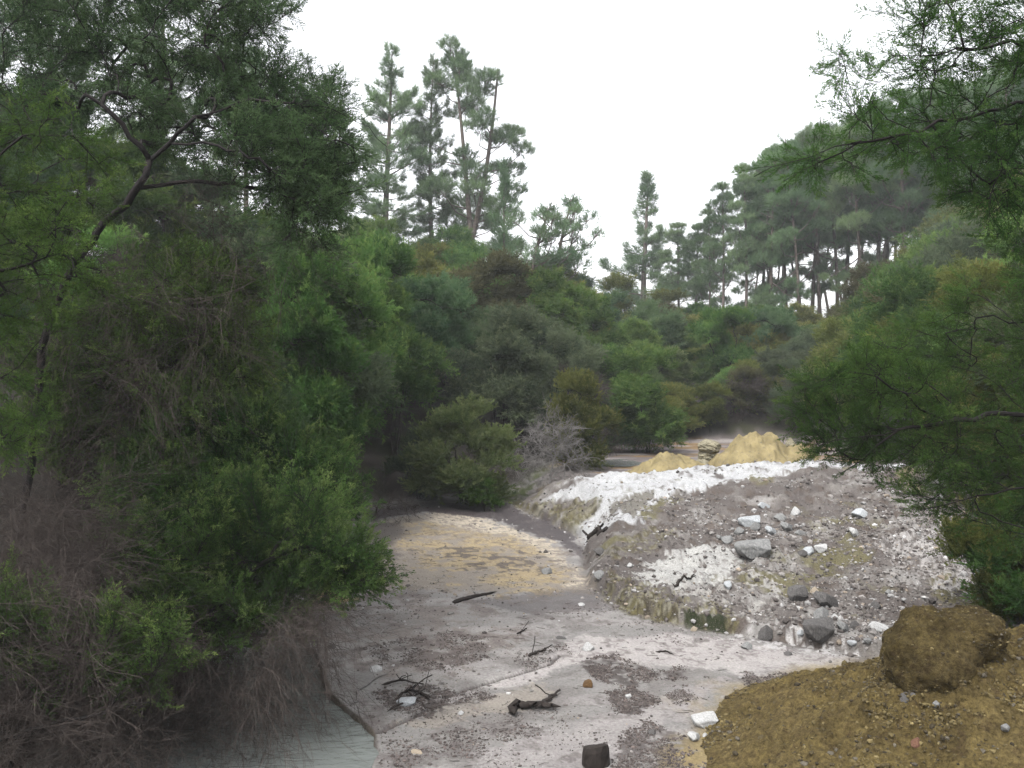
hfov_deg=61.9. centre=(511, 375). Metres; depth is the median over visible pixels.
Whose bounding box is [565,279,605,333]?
scrub tree
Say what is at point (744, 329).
scrub tree
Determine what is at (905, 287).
scrub tree
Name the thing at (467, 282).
scrub tree
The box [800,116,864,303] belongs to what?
pine tree
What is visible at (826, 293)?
pine tree
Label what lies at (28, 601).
brushy bush
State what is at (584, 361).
scrub tree
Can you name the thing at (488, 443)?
round shrub
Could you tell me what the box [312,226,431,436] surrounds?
scrub tree
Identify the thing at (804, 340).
scrub tree
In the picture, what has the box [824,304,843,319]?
scrub tree
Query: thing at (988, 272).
scrub tree
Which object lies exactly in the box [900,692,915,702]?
rock
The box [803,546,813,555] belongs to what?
stone
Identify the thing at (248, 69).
pine tree
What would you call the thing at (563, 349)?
scrub tree
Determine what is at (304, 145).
leaning tree
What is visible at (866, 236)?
pine tree
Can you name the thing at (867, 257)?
pine tree
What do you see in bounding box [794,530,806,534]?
rock
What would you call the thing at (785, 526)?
rock
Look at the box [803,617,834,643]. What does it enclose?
rock
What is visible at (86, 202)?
scrub tree
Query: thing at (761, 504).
rock
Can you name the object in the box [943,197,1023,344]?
scrub tree
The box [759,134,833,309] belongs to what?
pine tree
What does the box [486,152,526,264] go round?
pine tree
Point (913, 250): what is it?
scrub tree
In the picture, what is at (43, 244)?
margin tree
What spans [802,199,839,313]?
pine tree
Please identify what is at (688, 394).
scrub tree
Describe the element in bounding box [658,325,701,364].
scrub tree
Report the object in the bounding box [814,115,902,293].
pine tree
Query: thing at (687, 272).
pine tree
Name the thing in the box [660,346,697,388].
scrub tree
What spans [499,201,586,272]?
pine tree
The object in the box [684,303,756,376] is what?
scrub tree
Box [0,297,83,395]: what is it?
scrub tree
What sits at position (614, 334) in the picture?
scrub tree
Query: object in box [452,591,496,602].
fallen branch
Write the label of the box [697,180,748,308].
pine tree
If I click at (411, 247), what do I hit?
scrub tree
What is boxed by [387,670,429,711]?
twig
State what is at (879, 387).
leaning bush
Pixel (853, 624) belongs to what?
stone
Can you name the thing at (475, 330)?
scrub tree
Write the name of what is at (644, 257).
pine tree
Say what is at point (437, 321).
scrub tree
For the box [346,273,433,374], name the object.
scrub tree
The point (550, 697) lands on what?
driftwood
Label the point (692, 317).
scrub tree
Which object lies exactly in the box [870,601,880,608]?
stone
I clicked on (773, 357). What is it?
scrub tree
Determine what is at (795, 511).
stone
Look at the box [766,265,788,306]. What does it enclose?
pine tree
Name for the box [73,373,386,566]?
bush
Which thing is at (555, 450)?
dead bush
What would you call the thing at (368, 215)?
pine tree
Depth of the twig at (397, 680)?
7.72 m
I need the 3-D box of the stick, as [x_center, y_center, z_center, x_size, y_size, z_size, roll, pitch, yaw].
[2.119,2.511,10.524,0.284,0.164,0.254,0,0,11]
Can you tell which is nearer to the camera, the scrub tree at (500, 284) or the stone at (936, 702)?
the stone at (936, 702)
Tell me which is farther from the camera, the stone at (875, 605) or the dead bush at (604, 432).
the dead bush at (604, 432)
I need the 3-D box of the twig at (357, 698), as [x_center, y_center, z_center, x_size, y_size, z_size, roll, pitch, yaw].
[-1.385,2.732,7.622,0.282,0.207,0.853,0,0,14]
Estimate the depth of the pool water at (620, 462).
21.96 m
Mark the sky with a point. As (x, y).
(605, 92)
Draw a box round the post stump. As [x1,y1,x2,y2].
[582,743,609,767]
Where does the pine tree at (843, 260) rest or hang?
on the ground
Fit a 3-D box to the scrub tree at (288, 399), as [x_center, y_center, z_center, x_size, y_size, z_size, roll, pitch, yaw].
[-3.885,0.734,10.935,2.370,3.134,2.685,0,0,4]
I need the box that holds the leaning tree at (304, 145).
[0,0,391,551]
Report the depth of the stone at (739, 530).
12.65 m
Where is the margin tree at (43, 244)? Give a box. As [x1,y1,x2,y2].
[0,72,147,476]
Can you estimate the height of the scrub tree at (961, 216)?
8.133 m
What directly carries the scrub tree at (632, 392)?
on the ground
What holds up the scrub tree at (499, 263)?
on the ground
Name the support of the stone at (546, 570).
on the ground
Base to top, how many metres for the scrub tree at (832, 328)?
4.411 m
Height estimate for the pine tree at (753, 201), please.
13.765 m
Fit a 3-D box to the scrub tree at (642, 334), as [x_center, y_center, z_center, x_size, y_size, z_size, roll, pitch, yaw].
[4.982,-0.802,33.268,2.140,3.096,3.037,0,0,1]
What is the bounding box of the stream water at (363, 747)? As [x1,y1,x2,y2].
[23,629,378,767]
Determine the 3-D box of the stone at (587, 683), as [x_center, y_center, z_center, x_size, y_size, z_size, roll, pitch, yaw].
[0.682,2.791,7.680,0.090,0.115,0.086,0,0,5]
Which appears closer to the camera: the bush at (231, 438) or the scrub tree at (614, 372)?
the bush at (231, 438)
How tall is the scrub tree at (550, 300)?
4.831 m
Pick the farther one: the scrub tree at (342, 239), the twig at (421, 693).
the scrub tree at (342, 239)
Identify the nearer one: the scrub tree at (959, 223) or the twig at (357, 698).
the twig at (357, 698)
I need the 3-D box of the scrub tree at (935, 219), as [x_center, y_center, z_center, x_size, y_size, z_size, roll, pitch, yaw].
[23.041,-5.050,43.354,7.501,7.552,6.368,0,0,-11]
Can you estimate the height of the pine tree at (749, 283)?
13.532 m
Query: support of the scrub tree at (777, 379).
on the ground
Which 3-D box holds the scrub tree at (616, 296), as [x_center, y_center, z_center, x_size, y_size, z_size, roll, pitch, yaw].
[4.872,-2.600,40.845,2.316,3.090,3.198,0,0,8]
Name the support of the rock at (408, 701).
on the ground
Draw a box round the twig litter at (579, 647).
[336,531,764,766]
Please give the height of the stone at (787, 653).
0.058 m
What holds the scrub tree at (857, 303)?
on the ground
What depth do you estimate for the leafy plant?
17.54 m
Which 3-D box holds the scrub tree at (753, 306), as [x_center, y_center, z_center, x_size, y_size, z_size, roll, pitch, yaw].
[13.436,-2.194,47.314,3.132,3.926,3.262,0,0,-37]
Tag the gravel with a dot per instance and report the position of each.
(882, 617)
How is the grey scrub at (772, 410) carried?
on the ground
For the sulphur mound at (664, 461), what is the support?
on the ground
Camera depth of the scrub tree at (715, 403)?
29.47 m
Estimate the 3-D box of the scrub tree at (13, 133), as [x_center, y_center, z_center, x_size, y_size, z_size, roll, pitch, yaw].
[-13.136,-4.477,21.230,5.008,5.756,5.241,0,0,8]
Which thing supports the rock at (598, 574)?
on the ground
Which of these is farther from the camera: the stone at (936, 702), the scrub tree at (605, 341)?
the scrub tree at (605, 341)
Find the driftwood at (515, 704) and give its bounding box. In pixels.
[508,698,560,713]
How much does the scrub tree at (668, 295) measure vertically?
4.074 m
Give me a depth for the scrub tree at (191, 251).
15.02 m
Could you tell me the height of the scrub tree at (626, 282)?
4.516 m
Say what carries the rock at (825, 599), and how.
on the ground
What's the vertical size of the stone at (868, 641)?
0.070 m
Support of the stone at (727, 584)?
on the ground
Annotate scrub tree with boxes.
[0,81,116,245]
[0,85,73,191]
[0,133,160,306]
[0,197,159,366]
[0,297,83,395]
[21,219,185,398]
[23,325,203,462]
[71,126,276,314]
[101,331,314,499]
[126,156,274,279]
[142,234,255,398]
[210,224,407,416]
[254,239,372,475]
[257,252,411,473]
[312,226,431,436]
[335,225,367,241]
[335,228,406,317]
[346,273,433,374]
[349,214,402,236]
[355,278,459,456]
[389,267,476,404]
[399,240,417,270]
[402,274,487,387]
[406,247,452,278]
[411,235,439,246]
[412,241,457,272]
[414,222,487,263]
[427,246,536,331]
[433,236,489,297]
[433,300,560,431]
[447,305,504,389]
[481,273,508,299]
[486,324,615,455]
[490,275,527,332]
[492,311,613,407]
[515,263,602,388]
[545,263,588,291]
[562,341,655,438]
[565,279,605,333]
[566,273,597,331]
[570,294,633,347]
[591,335,611,385]
[597,271,660,322]
[602,289,631,325]
[604,342,694,452]
[608,345,667,386]
[610,364,669,384]
[618,298,687,348]
[621,316,669,366]
[644,287,690,324]
[645,302,685,326]
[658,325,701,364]
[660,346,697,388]
[665,381,712,432]
[680,299,716,336]
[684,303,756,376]
[684,345,729,385]
[685,312,701,336]
[685,341,736,373]
[690,378,732,432]
[691,334,710,369]
[707,365,737,413]
[726,321,776,354]
[731,358,778,410]
[739,299,802,344]
[741,302,769,337]
[750,345,786,376]
[750,345,799,393]
[753,310,795,331]
[760,365,815,403]
[762,328,793,349]
[771,347,851,408]
[775,324,828,363]
[785,300,826,326]
[786,364,835,413]
[798,297,918,426]
[799,320,829,350]
[817,299,855,338]
[822,255,913,349]
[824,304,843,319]
[829,300,863,346]
[832,258,983,449]
[838,258,890,307]
[838,258,901,302]
[848,245,911,301]
[860,277,926,382]
[861,256,1003,389]
[873,216,993,381]
[878,223,977,282]
[907,256,1023,487]
[911,201,969,237]
[911,216,961,243]
[935,190,990,231]
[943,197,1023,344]
[945,191,1018,264]
[952,216,986,229]
[952,223,1023,457]
[981,204,1018,260]
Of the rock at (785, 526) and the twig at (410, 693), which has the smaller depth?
the twig at (410, 693)
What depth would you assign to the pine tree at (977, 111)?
50.05 m
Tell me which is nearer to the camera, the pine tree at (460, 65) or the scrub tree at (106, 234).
the scrub tree at (106, 234)
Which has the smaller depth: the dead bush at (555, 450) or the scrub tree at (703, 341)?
the dead bush at (555, 450)
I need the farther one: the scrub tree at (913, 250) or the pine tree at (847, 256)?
the pine tree at (847, 256)
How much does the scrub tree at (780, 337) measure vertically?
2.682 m
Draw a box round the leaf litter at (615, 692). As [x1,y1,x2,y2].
[316,547,856,767]
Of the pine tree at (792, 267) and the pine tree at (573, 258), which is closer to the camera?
the pine tree at (573, 258)
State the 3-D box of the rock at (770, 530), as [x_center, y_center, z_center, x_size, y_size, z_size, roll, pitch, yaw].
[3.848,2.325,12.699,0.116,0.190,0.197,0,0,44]
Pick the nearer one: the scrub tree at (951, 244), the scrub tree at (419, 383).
the scrub tree at (419, 383)
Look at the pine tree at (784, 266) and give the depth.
58.14 m
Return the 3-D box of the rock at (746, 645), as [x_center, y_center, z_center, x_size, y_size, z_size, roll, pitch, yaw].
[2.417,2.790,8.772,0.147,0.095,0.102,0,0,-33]
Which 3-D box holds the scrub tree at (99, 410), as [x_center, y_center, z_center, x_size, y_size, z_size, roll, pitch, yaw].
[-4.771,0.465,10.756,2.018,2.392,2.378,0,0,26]
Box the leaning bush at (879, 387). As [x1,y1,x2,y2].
[764,255,1023,563]
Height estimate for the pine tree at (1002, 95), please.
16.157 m
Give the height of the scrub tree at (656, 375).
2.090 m
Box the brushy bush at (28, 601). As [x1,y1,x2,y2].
[0,406,255,767]
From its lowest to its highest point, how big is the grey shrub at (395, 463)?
1.886 m
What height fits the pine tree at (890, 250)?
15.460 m
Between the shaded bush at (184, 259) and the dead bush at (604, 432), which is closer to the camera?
the shaded bush at (184, 259)
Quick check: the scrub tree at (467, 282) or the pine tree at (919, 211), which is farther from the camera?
the pine tree at (919, 211)
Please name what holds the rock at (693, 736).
on the ground
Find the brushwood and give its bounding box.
[346,468,424,524]
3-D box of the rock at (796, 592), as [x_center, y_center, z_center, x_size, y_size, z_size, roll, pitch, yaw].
[3.331,2.557,9.966,0.224,0.230,0.214,0,0,0]
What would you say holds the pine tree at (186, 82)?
on the ground
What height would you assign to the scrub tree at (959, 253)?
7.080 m
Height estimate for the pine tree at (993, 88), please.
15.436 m
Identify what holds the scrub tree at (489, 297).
on the ground
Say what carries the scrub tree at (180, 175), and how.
on the ground
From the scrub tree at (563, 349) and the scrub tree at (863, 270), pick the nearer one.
the scrub tree at (563, 349)
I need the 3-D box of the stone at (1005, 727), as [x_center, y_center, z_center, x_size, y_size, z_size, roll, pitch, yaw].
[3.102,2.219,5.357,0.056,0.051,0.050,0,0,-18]
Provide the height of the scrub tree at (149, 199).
5.780 m
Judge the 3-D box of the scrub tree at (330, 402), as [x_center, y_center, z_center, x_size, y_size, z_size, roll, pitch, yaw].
[-3.660,0.041,13.790,2.412,4.630,3.136,0,0,39]
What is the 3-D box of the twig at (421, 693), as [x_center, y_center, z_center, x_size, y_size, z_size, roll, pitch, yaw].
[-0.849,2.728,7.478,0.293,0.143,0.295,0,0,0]
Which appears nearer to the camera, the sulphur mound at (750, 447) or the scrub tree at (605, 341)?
the sulphur mound at (750, 447)
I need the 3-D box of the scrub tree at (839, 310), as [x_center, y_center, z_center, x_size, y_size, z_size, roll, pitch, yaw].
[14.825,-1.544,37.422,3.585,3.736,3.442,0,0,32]
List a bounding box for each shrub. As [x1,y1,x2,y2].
[378,426,451,499]
[397,391,527,506]
[541,367,625,470]
[595,390,635,452]
[648,381,688,430]
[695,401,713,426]
[926,481,1023,627]
[948,487,1023,624]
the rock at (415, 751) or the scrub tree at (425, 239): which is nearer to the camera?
the rock at (415, 751)
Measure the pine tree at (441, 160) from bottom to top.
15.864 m
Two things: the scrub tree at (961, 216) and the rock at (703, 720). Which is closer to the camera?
the rock at (703, 720)
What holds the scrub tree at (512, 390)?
on the ground
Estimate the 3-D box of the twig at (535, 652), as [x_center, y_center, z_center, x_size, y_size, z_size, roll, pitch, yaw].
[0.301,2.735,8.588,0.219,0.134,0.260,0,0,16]
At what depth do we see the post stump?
6.07 m
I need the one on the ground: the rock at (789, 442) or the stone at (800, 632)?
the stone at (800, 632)
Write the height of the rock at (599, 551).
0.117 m
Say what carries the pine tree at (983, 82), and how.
on the ground
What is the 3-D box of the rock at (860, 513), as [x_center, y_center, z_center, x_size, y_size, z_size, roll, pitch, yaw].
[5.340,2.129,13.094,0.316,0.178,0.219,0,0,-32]
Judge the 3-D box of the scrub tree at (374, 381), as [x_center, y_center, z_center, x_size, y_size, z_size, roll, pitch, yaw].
[-4.214,-0.234,15.845,4.438,4.935,3.768,0,0,-34]
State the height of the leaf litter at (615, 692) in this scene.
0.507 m
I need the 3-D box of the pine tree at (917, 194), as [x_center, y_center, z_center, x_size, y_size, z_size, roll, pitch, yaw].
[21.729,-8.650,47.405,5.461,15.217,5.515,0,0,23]
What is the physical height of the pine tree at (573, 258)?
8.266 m
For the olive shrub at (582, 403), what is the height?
2.815 m
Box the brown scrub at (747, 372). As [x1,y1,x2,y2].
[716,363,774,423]
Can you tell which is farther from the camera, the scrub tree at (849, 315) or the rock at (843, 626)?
the scrub tree at (849, 315)
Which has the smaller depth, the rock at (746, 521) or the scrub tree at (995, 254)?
the rock at (746, 521)
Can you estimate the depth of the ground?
10.37 m
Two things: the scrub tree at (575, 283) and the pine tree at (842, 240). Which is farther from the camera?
the pine tree at (842, 240)
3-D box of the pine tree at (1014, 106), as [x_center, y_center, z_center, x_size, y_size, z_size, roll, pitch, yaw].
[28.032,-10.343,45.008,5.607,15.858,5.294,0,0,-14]
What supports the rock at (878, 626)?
on the ground
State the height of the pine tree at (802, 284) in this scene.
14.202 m
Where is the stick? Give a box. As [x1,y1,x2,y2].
[672,574,695,586]
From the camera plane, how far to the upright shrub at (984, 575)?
9.18 m
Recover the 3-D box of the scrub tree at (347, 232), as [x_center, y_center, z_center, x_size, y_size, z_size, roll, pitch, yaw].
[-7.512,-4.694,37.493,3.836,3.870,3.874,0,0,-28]
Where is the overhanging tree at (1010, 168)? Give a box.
[730,0,1023,298]
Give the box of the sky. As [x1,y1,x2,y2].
[0,0,1023,315]
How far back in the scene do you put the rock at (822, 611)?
9.36 m
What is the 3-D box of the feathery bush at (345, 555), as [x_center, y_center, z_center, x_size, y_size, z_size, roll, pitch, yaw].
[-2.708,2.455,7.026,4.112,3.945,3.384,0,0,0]
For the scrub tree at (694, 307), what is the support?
on the ground
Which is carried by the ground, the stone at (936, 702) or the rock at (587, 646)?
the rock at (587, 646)
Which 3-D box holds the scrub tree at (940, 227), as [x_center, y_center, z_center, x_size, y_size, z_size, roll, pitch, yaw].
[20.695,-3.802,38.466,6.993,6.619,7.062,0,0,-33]
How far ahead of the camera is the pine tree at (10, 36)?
26.53 m
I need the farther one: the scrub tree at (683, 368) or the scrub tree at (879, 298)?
the scrub tree at (683, 368)
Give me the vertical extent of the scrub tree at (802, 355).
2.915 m
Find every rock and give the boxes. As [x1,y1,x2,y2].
[370,665,381,671]
[396,696,415,706]
[411,749,421,753]
[582,642,594,650]
[593,547,603,555]
[593,570,603,580]
[687,731,699,741]
[691,711,717,728]
[696,439,721,464]
[721,535,733,543]
[734,539,770,559]
[738,515,759,526]
[741,642,751,649]
[758,502,769,508]
[758,625,772,640]
[765,526,775,534]
[773,513,786,520]
[780,521,792,531]
[785,438,794,446]
[787,584,807,600]
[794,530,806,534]
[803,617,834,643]
[813,591,837,607]
[813,606,828,617]
[814,544,826,552]
[836,620,848,631]
[851,508,867,517]
[869,621,888,632]
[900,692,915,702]
[911,737,919,747]
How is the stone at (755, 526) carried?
on the ground
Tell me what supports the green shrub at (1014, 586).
on the ground
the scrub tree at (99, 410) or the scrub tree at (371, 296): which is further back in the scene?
the scrub tree at (371, 296)
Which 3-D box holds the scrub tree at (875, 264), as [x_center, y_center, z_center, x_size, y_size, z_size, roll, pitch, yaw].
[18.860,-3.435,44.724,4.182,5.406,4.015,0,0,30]
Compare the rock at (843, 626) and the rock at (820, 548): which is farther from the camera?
the rock at (820, 548)
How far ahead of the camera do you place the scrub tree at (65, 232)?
14.85 m
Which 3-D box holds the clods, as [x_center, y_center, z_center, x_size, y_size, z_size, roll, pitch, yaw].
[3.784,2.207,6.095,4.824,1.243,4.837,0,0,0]
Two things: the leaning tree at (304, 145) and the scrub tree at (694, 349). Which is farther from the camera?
the scrub tree at (694, 349)
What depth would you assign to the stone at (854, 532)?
12.06 m
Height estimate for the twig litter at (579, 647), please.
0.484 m
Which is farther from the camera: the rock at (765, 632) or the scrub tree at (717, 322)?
the scrub tree at (717, 322)
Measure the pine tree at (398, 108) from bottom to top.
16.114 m
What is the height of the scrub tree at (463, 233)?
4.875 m
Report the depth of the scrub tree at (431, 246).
37.47 m
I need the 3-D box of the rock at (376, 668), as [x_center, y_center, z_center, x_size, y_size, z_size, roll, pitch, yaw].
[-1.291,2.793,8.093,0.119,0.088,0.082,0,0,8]
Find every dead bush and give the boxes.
[501,392,599,491]
[586,427,628,455]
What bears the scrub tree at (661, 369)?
on the ground
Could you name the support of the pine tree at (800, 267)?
on the ground
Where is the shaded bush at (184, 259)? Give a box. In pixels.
[0,209,289,486]
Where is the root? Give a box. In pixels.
[582,523,607,542]
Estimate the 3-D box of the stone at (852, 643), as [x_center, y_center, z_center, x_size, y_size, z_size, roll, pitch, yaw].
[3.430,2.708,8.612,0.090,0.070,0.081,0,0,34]
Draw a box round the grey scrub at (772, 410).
[759,356,824,433]
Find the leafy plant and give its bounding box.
[458,475,503,511]
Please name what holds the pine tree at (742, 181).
on the ground
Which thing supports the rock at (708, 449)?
on the sulphur mound at (664, 461)
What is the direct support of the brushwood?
on the ground
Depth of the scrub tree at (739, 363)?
31.53 m
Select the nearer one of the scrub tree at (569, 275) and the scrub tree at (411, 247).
the scrub tree at (411, 247)
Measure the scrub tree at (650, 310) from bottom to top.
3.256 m
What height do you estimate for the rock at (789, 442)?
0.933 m
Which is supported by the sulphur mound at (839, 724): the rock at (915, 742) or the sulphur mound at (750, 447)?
the rock at (915, 742)
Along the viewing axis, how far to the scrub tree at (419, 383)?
20.48 m
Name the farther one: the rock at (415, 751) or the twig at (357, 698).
the twig at (357, 698)
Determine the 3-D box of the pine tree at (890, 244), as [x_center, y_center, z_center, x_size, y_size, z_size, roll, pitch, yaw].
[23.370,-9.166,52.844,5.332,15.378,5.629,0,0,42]
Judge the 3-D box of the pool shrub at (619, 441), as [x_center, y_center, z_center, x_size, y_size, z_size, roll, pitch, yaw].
[2.870,1.496,25.118,1.528,2.147,1.432,0,0,2]
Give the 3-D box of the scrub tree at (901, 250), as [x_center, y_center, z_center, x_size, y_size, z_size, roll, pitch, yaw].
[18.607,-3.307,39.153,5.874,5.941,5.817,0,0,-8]
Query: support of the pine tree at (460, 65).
on the ground
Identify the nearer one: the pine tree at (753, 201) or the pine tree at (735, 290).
the pine tree at (753, 201)
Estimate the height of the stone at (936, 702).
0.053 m
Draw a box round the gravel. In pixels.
[281,460,1023,767]
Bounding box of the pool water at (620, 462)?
[593,459,641,466]
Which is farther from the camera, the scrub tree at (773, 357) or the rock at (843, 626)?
the scrub tree at (773, 357)
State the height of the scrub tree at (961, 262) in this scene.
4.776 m
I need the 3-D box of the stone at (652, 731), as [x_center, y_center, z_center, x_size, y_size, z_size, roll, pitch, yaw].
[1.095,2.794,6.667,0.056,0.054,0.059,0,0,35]
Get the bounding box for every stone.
[541,567,551,574]
[583,679,592,687]
[648,729,655,734]
[724,581,731,589]
[734,527,744,534]
[750,522,760,530]
[783,651,792,655]
[790,506,800,515]
[797,630,803,635]
[798,549,806,556]
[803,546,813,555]
[847,640,856,646]
[849,527,858,536]
[849,620,859,629]
[863,638,871,644]
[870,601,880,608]
[932,700,939,708]
[1001,723,1009,731]
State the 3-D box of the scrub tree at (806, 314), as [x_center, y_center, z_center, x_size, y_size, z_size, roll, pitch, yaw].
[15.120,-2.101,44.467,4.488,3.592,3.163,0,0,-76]
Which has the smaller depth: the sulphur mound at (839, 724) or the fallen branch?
the sulphur mound at (839, 724)
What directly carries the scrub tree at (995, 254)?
on the ground
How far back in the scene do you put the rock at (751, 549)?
11.24 m
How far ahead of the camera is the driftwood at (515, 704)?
7.12 m
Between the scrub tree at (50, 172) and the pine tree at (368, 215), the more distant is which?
the pine tree at (368, 215)
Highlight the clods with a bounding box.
[700,604,1023,767]
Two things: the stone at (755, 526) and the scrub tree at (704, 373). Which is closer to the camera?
the stone at (755, 526)
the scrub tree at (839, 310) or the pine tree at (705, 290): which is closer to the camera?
the scrub tree at (839, 310)
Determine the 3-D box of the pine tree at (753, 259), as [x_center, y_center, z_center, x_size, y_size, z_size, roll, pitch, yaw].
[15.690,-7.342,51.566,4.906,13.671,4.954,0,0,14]
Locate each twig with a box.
[342,663,387,704]
[381,672,424,684]
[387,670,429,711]
[398,674,431,699]
[404,689,440,712]
[528,637,551,655]
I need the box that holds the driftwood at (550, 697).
[535,684,560,707]
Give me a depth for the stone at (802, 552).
11.41 m
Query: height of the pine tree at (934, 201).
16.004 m
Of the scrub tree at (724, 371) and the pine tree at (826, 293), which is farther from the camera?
the pine tree at (826, 293)
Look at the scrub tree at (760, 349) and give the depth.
33.44 m
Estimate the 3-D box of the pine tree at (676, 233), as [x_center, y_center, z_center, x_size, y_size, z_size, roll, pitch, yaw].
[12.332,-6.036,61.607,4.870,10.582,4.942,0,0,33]
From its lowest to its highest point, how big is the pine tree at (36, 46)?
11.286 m
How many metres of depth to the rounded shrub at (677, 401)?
28.84 m
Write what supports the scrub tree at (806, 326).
on the ground
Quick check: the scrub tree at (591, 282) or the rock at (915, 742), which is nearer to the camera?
the rock at (915, 742)
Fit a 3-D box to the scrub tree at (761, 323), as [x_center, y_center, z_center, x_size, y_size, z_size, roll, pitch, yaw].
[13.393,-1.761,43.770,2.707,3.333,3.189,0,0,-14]
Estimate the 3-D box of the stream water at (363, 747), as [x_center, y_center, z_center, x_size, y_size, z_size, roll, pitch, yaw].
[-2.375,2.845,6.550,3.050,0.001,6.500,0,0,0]
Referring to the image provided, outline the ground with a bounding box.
[0,261,1023,767]
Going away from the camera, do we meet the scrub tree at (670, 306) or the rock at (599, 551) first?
the rock at (599, 551)
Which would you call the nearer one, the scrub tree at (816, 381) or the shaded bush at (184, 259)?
the shaded bush at (184, 259)
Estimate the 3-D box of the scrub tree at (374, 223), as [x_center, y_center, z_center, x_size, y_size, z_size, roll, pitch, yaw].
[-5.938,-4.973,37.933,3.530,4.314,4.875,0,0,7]
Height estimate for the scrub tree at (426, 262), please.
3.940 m
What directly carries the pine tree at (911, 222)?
on the ground
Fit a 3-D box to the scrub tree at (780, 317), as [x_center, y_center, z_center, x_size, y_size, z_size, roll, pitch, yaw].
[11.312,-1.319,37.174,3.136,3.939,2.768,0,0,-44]
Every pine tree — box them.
[0,0,97,198]
[0,17,34,76]
[94,0,238,179]
[192,34,287,213]
[322,109,371,232]
[342,37,436,246]
[404,31,537,257]
[407,52,461,246]
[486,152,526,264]
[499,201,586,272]
[517,192,608,288]
[594,168,682,313]
[650,221,714,307]
[659,220,719,315]
[688,208,731,307]
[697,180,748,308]
[719,161,784,308]
[730,243,768,304]
[734,141,812,303]
[738,170,794,301]
[743,155,798,294]
[752,141,824,307]
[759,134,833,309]
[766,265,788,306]
[771,175,812,305]
[773,121,851,311]
[774,127,855,316]
[777,187,809,304]
[791,249,832,302]
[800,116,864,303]
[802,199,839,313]
[804,229,853,314]
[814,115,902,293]
[819,109,877,301]
[827,248,851,302]
[831,98,918,282]
[841,105,921,261]
[855,87,950,249]
[856,158,897,264]
[857,142,897,260]
[889,84,962,239]
[897,81,994,229]
[911,76,976,220]
[950,77,998,195]
[955,52,1023,208]
[969,74,1007,186]
[982,82,1023,188]
[996,48,1023,147]
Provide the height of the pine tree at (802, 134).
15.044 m
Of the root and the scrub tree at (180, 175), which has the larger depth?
the scrub tree at (180, 175)
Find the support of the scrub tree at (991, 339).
on the ground
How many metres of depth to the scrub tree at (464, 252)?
37.43 m
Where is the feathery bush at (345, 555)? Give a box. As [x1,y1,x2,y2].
[0,441,417,767]
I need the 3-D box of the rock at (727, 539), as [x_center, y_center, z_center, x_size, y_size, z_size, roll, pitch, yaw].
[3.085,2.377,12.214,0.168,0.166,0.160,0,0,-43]
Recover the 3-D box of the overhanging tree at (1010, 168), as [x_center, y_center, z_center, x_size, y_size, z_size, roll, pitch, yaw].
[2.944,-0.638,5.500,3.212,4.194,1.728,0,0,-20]
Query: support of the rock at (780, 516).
on the ground
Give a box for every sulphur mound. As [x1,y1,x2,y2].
[624,451,704,473]
[701,605,1023,767]
[708,431,819,466]

